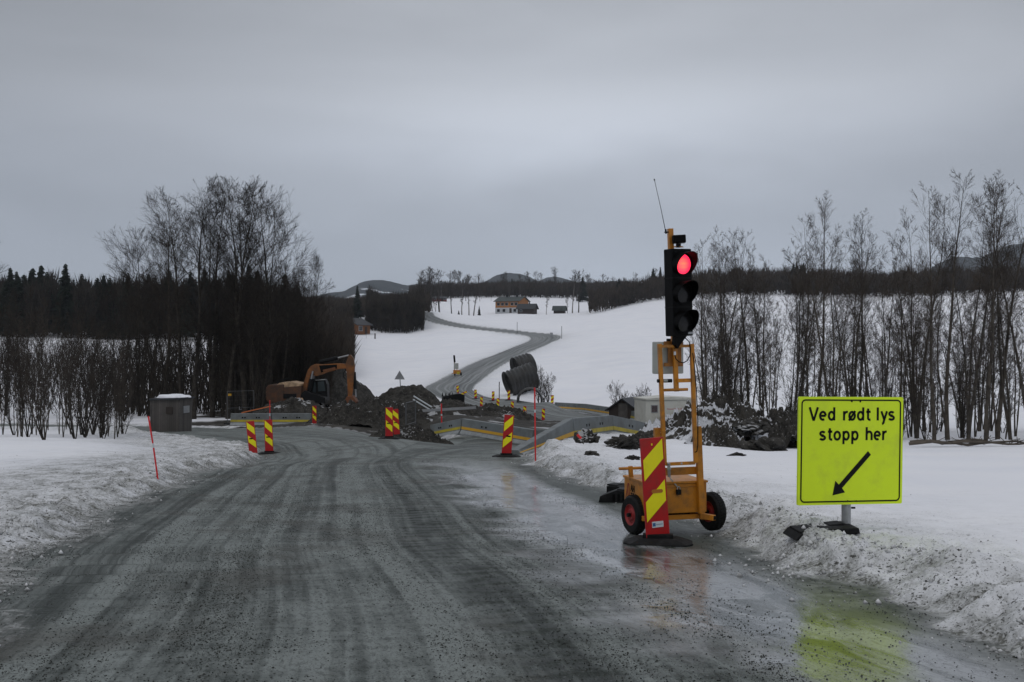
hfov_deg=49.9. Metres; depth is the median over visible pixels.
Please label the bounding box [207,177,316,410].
birch tree
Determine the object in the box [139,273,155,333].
spruce tree
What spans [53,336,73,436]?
alder tree
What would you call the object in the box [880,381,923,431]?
bush
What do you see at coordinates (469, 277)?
birch tree
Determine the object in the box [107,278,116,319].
spruce tree
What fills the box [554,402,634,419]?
barrier
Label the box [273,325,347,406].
thicket
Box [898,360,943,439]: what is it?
bush
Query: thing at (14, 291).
birch tree
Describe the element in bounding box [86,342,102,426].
alder tree
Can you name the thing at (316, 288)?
birch tree
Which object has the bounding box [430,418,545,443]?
barrier
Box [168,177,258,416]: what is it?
birch tree
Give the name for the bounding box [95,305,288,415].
stem thicket
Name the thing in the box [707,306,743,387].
alder tree
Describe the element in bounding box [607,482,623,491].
ballast block
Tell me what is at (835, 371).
alder tree
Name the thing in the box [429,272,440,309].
birch tree
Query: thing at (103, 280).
spruce tree
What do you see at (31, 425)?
alder tree
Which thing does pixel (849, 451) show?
text sign
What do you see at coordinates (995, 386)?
alder tree
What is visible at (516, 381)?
culvert pipe
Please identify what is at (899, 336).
alder tree
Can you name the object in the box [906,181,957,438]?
alder tree
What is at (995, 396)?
alder tree
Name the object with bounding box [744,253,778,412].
alder tree
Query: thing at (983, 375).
alder tree
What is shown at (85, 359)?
bush
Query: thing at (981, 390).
bush
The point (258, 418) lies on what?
barrier
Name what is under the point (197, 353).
birch tree
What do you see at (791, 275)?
spruce tree
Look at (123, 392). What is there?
alder tree
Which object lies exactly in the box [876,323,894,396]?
alder tree
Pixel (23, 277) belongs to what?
spruce tree
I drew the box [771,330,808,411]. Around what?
bush
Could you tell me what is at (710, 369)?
alder tree
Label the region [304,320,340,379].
bush
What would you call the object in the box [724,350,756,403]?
bush
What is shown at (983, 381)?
alder tree
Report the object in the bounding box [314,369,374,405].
soil heap
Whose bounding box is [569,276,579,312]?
birch tree
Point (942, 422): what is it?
bush
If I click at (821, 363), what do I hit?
alder tree
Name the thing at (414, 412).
fence panel
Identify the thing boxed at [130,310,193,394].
bush
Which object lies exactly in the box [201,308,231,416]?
birch tree
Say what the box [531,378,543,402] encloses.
bush
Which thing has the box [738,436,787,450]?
earth clod
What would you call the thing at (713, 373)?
alder tree
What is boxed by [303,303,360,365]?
forest
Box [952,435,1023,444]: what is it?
fallen log
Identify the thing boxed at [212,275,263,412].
birch tree
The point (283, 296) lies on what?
birch tree
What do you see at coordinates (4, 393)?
alder tree
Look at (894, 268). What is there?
alder tree
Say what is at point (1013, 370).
alder tree
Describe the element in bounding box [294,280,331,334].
birch tree
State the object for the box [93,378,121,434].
bush
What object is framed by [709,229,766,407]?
alder tree
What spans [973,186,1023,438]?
alder tree
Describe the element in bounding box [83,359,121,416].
bush
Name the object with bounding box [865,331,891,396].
alder tree
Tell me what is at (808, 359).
alder tree
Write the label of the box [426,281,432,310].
birch tree
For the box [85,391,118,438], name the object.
bush
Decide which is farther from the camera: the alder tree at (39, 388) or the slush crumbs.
the alder tree at (39, 388)
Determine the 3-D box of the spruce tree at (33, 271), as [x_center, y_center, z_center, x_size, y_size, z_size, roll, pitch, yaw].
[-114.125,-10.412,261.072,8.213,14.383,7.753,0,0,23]
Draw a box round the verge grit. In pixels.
[1,446,1017,657]
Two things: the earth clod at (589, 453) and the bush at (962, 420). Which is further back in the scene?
the bush at (962, 420)
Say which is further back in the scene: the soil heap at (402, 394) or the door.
the door
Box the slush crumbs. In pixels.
[0,440,1023,669]
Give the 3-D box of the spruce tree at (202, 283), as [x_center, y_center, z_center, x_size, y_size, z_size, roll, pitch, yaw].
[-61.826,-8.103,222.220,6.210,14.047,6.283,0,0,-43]
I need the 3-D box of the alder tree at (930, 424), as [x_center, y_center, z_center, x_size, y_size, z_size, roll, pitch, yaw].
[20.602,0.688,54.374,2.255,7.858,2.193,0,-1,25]
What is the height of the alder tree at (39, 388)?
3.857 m
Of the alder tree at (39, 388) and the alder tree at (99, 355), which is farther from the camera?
the alder tree at (99, 355)
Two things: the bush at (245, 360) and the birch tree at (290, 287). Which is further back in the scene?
the birch tree at (290, 287)
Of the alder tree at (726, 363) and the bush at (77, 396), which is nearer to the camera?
the bush at (77, 396)
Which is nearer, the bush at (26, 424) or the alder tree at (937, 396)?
the bush at (26, 424)
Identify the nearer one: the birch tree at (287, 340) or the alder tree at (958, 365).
the alder tree at (958, 365)
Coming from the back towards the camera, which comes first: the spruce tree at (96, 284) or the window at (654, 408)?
the spruce tree at (96, 284)
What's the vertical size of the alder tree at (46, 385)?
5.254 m
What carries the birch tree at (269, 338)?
on the ground
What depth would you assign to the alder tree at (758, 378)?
57.42 m
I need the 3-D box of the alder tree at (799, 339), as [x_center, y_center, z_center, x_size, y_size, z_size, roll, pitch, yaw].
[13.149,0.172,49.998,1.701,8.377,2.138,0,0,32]
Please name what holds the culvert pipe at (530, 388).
on the ground
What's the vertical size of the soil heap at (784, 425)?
1.809 m
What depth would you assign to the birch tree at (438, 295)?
403.12 m
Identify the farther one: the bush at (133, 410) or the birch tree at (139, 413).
the birch tree at (139, 413)
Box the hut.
[149,394,194,431]
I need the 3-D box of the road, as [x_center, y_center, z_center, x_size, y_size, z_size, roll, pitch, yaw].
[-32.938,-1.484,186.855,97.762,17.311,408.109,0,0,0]
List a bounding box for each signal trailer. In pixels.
[452,355,461,375]
[619,179,726,533]
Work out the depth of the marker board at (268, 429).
33.98 m
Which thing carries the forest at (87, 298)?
on the ground
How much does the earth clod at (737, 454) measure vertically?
0.160 m
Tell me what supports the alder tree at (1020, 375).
on the ground
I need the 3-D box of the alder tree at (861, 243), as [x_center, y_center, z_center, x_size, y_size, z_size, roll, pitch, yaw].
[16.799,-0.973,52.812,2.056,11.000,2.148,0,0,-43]
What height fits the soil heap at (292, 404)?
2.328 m
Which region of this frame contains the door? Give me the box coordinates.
[618,403,627,418]
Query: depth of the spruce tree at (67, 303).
214.28 m
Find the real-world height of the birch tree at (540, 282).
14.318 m
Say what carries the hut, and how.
on the ground
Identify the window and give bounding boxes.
[166,407,172,413]
[183,406,189,412]
[651,405,657,412]
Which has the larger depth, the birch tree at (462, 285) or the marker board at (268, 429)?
the birch tree at (462, 285)
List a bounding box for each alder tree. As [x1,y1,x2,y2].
[0,330,13,434]
[4,319,38,436]
[4,349,28,436]
[10,334,34,435]
[18,313,48,433]
[27,320,58,430]
[28,351,44,434]
[28,357,48,427]
[40,350,58,429]
[50,353,66,433]
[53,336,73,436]
[57,347,76,428]
[59,321,78,429]
[62,361,75,433]
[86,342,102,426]
[89,321,107,426]
[93,345,120,435]
[105,330,126,436]
[107,353,125,438]
[114,332,129,433]
[115,355,128,429]
[683,283,727,400]
[692,235,721,401]
[693,224,741,400]
[693,229,755,396]
[694,269,723,397]
[698,317,716,397]
[702,281,739,393]
[702,294,743,394]
[704,335,716,393]
[705,246,764,394]
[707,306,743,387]
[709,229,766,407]
[712,308,746,401]
[715,327,740,400]
[724,296,760,401]
[734,246,782,403]
[735,309,753,399]
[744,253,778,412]
[746,294,771,410]
[746,300,774,414]
[763,291,796,407]
[763,302,790,411]
[779,238,829,401]
[781,253,819,412]
[784,261,830,396]
[786,244,826,396]
[789,238,836,411]
[792,213,867,396]
[796,318,818,396]
[803,190,849,396]
[804,318,820,396]
[807,327,837,396]
[817,307,841,394]
[819,244,874,396]
[823,227,889,396]
[823,280,853,396]
[824,339,843,396]
[828,311,862,396]
[830,228,881,396]
[834,324,861,396]
[838,317,853,396]
[839,207,884,396]
[845,277,881,396]
[860,324,892,396]
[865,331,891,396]
[867,249,915,396]
[869,251,909,396]
[875,193,961,437]
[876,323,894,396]
[877,334,899,396]
[882,272,936,427]
[886,234,920,396]
[888,290,922,423]
[888,342,906,415]
[890,254,943,436]
[893,321,918,437]
[902,279,944,426]
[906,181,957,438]
[911,302,936,429]
[912,275,952,431]
[914,165,991,439]
[914,322,944,431]
[921,317,952,430]
[924,291,974,434]
[935,180,1015,438]
[945,276,991,437]
[950,319,974,427]
[952,333,971,412]
[955,275,1004,430]
[959,288,996,430]
[963,182,1023,439]
[963,277,994,436]
[966,180,1023,406]
[968,170,1022,440]
[968,251,1022,430]
[972,303,996,429]
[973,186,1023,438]
[974,293,1016,436]
[987,323,1003,430]
[994,326,1022,415]
[995,257,1023,435]
[1001,323,1021,438]
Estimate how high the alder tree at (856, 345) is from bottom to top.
9.251 m
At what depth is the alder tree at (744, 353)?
65.18 m
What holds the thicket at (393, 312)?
on the ground
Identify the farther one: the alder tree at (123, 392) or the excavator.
the excavator
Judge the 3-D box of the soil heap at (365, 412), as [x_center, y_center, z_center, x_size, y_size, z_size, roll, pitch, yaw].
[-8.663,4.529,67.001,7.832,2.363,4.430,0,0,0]
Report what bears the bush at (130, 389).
on the ground
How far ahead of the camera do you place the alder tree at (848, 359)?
53.17 m
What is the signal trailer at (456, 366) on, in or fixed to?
on the road
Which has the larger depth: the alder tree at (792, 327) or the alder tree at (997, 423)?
the alder tree at (792, 327)
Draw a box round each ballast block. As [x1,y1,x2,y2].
[599,487,623,502]
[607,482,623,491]
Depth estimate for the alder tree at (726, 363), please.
57.24 m
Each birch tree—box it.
[0,286,29,415]
[3,314,29,388]
[53,335,81,418]
[77,321,113,374]
[82,275,151,409]
[93,213,195,396]
[93,231,188,416]
[116,271,173,415]
[136,185,237,393]
[145,173,241,418]
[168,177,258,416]
[187,175,288,412]
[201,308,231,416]
[206,174,292,418]
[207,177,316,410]
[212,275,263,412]
[218,290,250,391]
[225,185,310,384]
[225,324,258,412]
[229,291,278,393]
[230,297,278,409]
[233,282,274,409]
[242,248,315,383]
[245,265,305,354]
[259,272,318,328]
[265,260,311,345]
[277,279,320,380]
[282,252,340,377]
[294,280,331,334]
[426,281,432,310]
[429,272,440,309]
[434,269,444,311]
[435,288,440,311]
[447,271,455,313]
[460,278,467,314]
[466,275,472,314]
[471,273,483,315]
[538,273,542,297]
[546,292,550,313]
[551,267,556,280]
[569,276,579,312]
[575,270,585,312]
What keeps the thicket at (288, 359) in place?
on the ground
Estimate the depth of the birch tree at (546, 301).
454.87 m
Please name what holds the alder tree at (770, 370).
on the ground
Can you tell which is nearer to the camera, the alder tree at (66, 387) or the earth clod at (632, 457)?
the earth clod at (632, 457)
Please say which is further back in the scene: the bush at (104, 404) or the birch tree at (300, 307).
the birch tree at (300, 307)
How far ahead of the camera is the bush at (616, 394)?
100.16 m
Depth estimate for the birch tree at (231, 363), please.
82.96 m
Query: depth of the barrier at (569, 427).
36.85 m
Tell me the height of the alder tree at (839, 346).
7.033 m
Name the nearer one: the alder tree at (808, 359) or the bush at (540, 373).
the alder tree at (808, 359)
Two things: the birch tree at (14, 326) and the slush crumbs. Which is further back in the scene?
the birch tree at (14, 326)
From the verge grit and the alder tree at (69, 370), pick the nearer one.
the verge grit
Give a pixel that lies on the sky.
(488, 138)
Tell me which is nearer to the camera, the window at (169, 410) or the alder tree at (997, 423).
the alder tree at (997, 423)
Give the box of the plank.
[418,406,475,411]
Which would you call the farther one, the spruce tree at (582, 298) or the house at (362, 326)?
the spruce tree at (582, 298)
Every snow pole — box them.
[148,416,158,479]
[534,388,535,460]
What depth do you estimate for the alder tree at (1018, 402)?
50.14 m
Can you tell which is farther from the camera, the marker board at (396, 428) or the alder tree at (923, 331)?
the alder tree at (923, 331)
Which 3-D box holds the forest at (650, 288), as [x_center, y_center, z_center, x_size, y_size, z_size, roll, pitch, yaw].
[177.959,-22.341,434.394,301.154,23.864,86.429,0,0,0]
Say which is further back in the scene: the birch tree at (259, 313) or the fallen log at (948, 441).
the birch tree at (259, 313)
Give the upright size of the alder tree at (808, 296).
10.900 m
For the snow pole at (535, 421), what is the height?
1.720 m
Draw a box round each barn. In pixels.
[431,296,447,301]
[516,304,538,313]
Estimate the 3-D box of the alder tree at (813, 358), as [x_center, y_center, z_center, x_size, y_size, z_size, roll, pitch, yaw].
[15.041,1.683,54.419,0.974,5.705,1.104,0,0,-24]
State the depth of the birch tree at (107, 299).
101.08 m
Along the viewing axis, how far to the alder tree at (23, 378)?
45.88 m
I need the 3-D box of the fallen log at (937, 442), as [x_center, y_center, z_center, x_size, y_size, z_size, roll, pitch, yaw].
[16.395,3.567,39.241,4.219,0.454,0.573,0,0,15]
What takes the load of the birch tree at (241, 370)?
on the ground
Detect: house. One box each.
[353,318,373,334]
[493,294,528,313]
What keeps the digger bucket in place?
on the ground
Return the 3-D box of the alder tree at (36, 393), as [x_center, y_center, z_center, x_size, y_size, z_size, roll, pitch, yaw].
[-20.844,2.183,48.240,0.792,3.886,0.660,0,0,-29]
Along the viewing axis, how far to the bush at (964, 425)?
47.27 m
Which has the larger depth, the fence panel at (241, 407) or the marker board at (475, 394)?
the marker board at (475, 394)
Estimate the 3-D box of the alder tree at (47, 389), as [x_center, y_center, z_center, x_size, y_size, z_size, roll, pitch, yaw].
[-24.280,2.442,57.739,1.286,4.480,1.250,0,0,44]
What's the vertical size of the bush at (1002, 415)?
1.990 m
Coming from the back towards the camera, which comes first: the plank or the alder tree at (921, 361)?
the plank
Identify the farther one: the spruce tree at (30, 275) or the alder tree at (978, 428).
the spruce tree at (30, 275)
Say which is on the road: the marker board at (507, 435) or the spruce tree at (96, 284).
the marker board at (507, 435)
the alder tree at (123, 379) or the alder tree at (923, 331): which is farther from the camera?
the alder tree at (923, 331)
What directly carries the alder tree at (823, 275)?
on the ground
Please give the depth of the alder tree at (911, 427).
49.77 m
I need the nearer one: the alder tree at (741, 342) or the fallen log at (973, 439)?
the fallen log at (973, 439)
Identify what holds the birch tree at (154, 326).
on the ground
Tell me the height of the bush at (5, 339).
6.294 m
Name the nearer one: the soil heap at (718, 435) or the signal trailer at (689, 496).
the signal trailer at (689, 496)
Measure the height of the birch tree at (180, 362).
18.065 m
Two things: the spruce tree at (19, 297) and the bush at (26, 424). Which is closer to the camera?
the bush at (26, 424)
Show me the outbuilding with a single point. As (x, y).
(559, 309)
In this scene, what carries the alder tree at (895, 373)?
on the ground
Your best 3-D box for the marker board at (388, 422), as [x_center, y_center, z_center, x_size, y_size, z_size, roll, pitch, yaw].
[-4.130,2.760,37.000,0.720,1.060,0.420,0,0,-12]
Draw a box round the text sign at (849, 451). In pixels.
[783,397,902,540]
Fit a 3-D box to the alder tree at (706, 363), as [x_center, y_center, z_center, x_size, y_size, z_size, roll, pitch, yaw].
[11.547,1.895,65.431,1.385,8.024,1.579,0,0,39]
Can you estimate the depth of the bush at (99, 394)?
53.50 m
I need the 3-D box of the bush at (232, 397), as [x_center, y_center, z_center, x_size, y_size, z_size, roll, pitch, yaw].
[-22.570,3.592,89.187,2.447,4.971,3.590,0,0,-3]
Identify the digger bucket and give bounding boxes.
[442,390,464,401]
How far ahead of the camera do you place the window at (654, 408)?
81.48 m
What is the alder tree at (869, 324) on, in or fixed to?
on the ground
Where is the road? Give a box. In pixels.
[0,312,1023,681]
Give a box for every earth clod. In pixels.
[573,428,599,442]
[584,451,598,455]
[604,436,639,449]
[619,430,649,448]
[624,455,639,459]
[726,452,745,455]
[732,418,773,435]
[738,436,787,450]
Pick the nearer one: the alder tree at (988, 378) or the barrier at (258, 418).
the alder tree at (988, 378)
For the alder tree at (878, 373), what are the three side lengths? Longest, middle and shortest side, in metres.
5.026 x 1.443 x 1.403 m
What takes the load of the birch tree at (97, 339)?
on the ground
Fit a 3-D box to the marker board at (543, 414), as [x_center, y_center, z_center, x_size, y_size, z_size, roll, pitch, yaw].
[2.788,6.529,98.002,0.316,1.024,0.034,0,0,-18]
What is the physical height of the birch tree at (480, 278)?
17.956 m
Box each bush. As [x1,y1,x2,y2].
[0,293,26,413]
[0,317,51,436]
[0,321,37,434]
[4,285,87,439]
[21,292,116,438]
[48,321,113,434]
[53,305,117,435]
[61,345,122,434]
[62,324,111,437]
[80,361,121,437]
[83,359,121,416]
[83,368,112,433]
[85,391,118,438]
[92,277,153,421]
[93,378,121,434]
[112,402,128,433]
[117,401,139,433]
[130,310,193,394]
[202,328,254,408]
[215,364,248,412]
[219,334,256,394]
[301,314,340,378]
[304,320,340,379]
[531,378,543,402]
[536,366,543,387]
[540,372,555,401]
[540,381,551,401]
[606,382,624,402]
[635,383,651,395]
[698,386,716,404]
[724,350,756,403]
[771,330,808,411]
[779,386,804,410]
[852,373,878,396]
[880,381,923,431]
[887,391,915,434]
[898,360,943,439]
[922,366,960,431]
[922,393,943,433]
[943,344,993,428]
[949,362,984,437]
[952,382,982,438]
[990,399,1012,432]
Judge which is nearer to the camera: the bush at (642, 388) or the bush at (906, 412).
the bush at (906, 412)
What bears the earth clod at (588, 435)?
on the ground
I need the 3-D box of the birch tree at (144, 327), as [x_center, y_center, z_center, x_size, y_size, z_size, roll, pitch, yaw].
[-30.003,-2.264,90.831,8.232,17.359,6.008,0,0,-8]
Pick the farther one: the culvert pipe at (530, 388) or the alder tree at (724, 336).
the culvert pipe at (530, 388)
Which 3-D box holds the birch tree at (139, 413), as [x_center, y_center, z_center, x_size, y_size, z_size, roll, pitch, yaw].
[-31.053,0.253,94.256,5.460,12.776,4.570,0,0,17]
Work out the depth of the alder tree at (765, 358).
65.99 m
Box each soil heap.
[254,396,326,415]
[306,396,432,428]
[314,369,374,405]
[359,398,404,406]
[368,423,453,444]
[378,384,439,409]
[423,398,486,415]
[479,402,541,420]
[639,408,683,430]
[644,388,796,447]
[684,423,744,447]
[766,406,797,448]
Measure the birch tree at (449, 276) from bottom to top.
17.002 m
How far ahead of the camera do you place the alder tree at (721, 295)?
62.23 m
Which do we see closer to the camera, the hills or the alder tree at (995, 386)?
the alder tree at (995, 386)
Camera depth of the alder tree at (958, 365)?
59.76 m
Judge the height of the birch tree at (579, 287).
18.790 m
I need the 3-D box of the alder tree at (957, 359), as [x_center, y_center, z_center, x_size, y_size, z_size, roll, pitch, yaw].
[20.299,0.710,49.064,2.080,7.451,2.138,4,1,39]
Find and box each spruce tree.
[0,268,16,327]
[0,283,11,335]
[1,277,33,335]
[21,275,26,286]
[25,270,37,326]
[31,268,36,281]
[36,265,44,287]
[37,272,55,331]
[48,263,84,336]
[76,274,88,328]
[85,278,112,338]
[100,275,106,291]
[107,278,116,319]
[115,274,140,336]
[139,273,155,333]
[153,269,176,335]
[187,271,197,330]
[193,268,208,326]
[351,286,364,317]
[576,277,588,301]
[613,279,624,307]
[784,265,797,293]
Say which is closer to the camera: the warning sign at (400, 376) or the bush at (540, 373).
the warning sign at (400, 376)
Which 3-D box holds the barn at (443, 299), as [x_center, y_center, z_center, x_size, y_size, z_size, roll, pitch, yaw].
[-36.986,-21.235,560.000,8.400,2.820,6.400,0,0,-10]
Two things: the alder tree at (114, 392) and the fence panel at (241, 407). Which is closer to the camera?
the alder tree at (114, 392)
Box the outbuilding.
[552,306,566,313]
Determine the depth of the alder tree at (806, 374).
52.98 m
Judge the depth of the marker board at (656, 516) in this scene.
10.97 m
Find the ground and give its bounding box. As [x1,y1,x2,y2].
[0,288,1023,660]
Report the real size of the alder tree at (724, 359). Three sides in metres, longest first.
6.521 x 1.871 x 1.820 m
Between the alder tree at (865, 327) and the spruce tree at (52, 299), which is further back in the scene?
the spruce tree at (52, 299)
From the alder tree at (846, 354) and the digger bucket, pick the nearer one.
the alder tree at (846, 354)
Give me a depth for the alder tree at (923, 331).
60.16 m
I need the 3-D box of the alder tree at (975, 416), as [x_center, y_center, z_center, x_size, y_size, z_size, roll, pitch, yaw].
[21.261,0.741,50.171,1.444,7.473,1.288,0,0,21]
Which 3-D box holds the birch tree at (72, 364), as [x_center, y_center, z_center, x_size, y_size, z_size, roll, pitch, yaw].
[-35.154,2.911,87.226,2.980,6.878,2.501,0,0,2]
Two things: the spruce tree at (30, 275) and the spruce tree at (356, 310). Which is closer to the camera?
the spruce tree at (30, 275)
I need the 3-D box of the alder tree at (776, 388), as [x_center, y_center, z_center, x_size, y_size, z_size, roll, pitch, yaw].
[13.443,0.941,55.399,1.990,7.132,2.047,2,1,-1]
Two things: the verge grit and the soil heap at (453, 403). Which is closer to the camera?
the verge grit
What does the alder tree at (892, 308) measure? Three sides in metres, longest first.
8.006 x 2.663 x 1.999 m
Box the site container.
[633,395,690,423]
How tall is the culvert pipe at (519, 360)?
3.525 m
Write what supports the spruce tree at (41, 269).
on the ground
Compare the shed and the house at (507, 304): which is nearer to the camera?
the shed
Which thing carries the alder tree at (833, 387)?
on the ground
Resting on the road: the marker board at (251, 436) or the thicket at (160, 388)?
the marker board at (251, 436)
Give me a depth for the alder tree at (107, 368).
49.07 m
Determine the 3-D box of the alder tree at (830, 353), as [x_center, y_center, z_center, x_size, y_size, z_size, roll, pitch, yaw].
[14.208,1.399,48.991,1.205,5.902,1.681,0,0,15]
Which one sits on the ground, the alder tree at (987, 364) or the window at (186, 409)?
the alder tree at (987, 364)
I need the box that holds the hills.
[320,244,1023,297]
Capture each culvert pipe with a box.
[502,362,539,394]
[510,353,536,370]
[517,387,542,402]
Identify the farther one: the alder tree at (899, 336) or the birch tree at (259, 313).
the birch tree at (259, 313)
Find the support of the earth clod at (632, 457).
on the ground
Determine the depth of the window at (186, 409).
59.77 m
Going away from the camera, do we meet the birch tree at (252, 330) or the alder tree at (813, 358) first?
the alder tree at (813, 358)
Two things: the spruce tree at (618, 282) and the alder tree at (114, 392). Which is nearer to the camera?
the alder tree at (114, 392)
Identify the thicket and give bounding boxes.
[0,307,229,417]
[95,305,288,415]
[213,305,312,405]
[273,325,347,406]
[363,284,426,332]
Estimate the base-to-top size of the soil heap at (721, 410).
2.454 m
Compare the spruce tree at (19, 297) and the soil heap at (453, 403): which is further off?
the spruce tree at (19, 297)
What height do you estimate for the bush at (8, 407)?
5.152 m
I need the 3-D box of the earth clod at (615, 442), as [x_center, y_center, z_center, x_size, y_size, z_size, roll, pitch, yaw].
[2.818,2.706,28.512,0.855,0.476,0.978,0,0,33]
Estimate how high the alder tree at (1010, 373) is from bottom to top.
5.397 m
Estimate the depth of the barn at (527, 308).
460.21 m
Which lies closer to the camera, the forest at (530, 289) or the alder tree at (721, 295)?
the alder tree at (721, 295)
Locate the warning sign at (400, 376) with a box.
[395,371,403,385]
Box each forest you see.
[0,267,301,338]
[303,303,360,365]
[304,291,431,317]
[408,279,630,297]
[586,263,1023,312]
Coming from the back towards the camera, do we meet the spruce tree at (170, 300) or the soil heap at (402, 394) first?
the spruce tree at (170, 300)
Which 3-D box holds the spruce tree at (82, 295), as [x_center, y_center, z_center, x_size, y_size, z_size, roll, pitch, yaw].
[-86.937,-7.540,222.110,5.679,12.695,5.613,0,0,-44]
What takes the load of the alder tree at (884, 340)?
on the ground
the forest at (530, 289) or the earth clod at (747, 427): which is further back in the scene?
the forest at (530, 289)
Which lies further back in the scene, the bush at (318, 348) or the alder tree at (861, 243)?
the bush at (318, 348)
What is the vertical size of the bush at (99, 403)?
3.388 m
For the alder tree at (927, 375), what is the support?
on the ground
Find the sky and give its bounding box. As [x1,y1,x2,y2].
[0,0,1023,296]
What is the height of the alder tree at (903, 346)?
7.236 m
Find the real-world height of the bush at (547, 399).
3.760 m
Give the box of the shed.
[605,396,638,418]
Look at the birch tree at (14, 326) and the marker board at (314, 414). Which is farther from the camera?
the birch tree at (14, 326)
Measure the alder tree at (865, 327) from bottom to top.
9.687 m
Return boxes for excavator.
[266,355,357,405]
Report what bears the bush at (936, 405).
on the ground
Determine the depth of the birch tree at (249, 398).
96.68 m
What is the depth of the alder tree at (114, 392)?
46.60 m
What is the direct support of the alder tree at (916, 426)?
on the ground
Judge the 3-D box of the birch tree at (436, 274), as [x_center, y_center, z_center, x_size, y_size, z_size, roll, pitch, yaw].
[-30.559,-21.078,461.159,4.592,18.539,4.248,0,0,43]
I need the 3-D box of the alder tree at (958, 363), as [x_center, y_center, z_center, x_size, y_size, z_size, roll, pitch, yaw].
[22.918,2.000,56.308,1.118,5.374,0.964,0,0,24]
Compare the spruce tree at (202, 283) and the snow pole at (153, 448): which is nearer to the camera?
the snow pole at (153, 448)
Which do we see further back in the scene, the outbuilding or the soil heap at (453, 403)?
the outbuilding
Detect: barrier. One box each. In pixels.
[230,413,311,424]
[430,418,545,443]
[511,415,647,453]
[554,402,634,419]
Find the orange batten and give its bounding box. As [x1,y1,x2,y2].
[241,406,270,412]
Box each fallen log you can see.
[909,435,1023,445]
[910,434,998,444]
[917,434,996,445]
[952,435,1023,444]
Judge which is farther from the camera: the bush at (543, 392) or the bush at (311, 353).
the bush at (543, 392)
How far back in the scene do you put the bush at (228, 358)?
93.94 m
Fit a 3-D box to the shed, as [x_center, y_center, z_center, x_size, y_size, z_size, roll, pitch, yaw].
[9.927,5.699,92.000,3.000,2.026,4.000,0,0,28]
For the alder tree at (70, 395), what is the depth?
50.80 m
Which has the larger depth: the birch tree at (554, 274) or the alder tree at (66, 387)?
the birch tree at (554, 274)
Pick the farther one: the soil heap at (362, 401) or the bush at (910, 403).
the soil heap at (362, 401)
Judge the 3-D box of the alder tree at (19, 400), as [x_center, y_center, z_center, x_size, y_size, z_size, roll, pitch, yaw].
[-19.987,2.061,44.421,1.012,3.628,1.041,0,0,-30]
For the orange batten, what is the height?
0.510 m
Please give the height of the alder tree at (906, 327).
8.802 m
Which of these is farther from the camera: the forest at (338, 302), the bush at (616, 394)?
the forest at (338, 302)
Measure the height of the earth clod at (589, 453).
0.214 m
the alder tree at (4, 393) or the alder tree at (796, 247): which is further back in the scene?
the alder tree at (796, 247)
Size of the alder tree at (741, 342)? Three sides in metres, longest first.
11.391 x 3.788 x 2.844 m
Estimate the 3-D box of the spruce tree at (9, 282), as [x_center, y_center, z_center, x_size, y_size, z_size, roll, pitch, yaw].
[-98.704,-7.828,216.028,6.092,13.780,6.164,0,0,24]
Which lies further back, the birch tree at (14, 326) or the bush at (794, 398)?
the birch tree at (14, 326)
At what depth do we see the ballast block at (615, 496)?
15.45 m
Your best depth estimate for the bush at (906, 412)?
46.10 m
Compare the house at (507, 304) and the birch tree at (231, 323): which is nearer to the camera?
the birch tree at (231, 323)
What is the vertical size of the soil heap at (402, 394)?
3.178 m
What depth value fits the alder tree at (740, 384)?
63.48 m
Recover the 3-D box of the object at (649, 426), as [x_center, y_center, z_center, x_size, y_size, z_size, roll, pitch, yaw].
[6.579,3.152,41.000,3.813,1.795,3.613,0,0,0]
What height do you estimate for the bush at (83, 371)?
5.512 m
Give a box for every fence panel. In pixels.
[224,390,253,424]
[405,400,415,424]
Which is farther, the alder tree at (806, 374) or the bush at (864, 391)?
the alder tree at (806, 374)
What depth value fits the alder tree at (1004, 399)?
45.05 m
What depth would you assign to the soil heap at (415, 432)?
44.63 m
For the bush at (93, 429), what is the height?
4.273 m
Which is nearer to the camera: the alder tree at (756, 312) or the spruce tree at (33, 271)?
the alder tree at (756, 312)
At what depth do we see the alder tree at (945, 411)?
45.65 m
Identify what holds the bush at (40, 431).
on the ground
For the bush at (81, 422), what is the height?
4.991 m
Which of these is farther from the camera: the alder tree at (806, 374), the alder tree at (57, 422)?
the alder tree at (806, 374)
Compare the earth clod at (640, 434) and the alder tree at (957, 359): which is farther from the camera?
the alder tree at (957, 359)
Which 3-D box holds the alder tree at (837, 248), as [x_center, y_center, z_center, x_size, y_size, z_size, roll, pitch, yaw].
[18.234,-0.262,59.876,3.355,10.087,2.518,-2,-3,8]
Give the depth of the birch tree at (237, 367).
91.08 m
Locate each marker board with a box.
[246,421,257,452]
[258,420,279,454]
[312,406,315,423]
[378,407,399,438]
[393,409,399,433]
[472,390,478,398]
[492,414,520,456]
[542,409,544,419]
[623,437,692,546]
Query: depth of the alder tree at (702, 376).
54.20 m
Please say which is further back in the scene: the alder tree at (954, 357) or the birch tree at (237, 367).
the birch tree at (237, 367)
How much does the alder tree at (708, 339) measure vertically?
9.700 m
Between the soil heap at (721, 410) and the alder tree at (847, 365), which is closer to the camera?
the soil heap at (721, 410)
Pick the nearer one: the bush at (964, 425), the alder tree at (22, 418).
the alder tree at (22, 418)
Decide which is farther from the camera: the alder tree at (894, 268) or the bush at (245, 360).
the bush at (245, 360)
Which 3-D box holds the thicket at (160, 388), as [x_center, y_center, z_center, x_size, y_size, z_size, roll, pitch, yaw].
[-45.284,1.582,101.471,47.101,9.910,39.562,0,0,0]

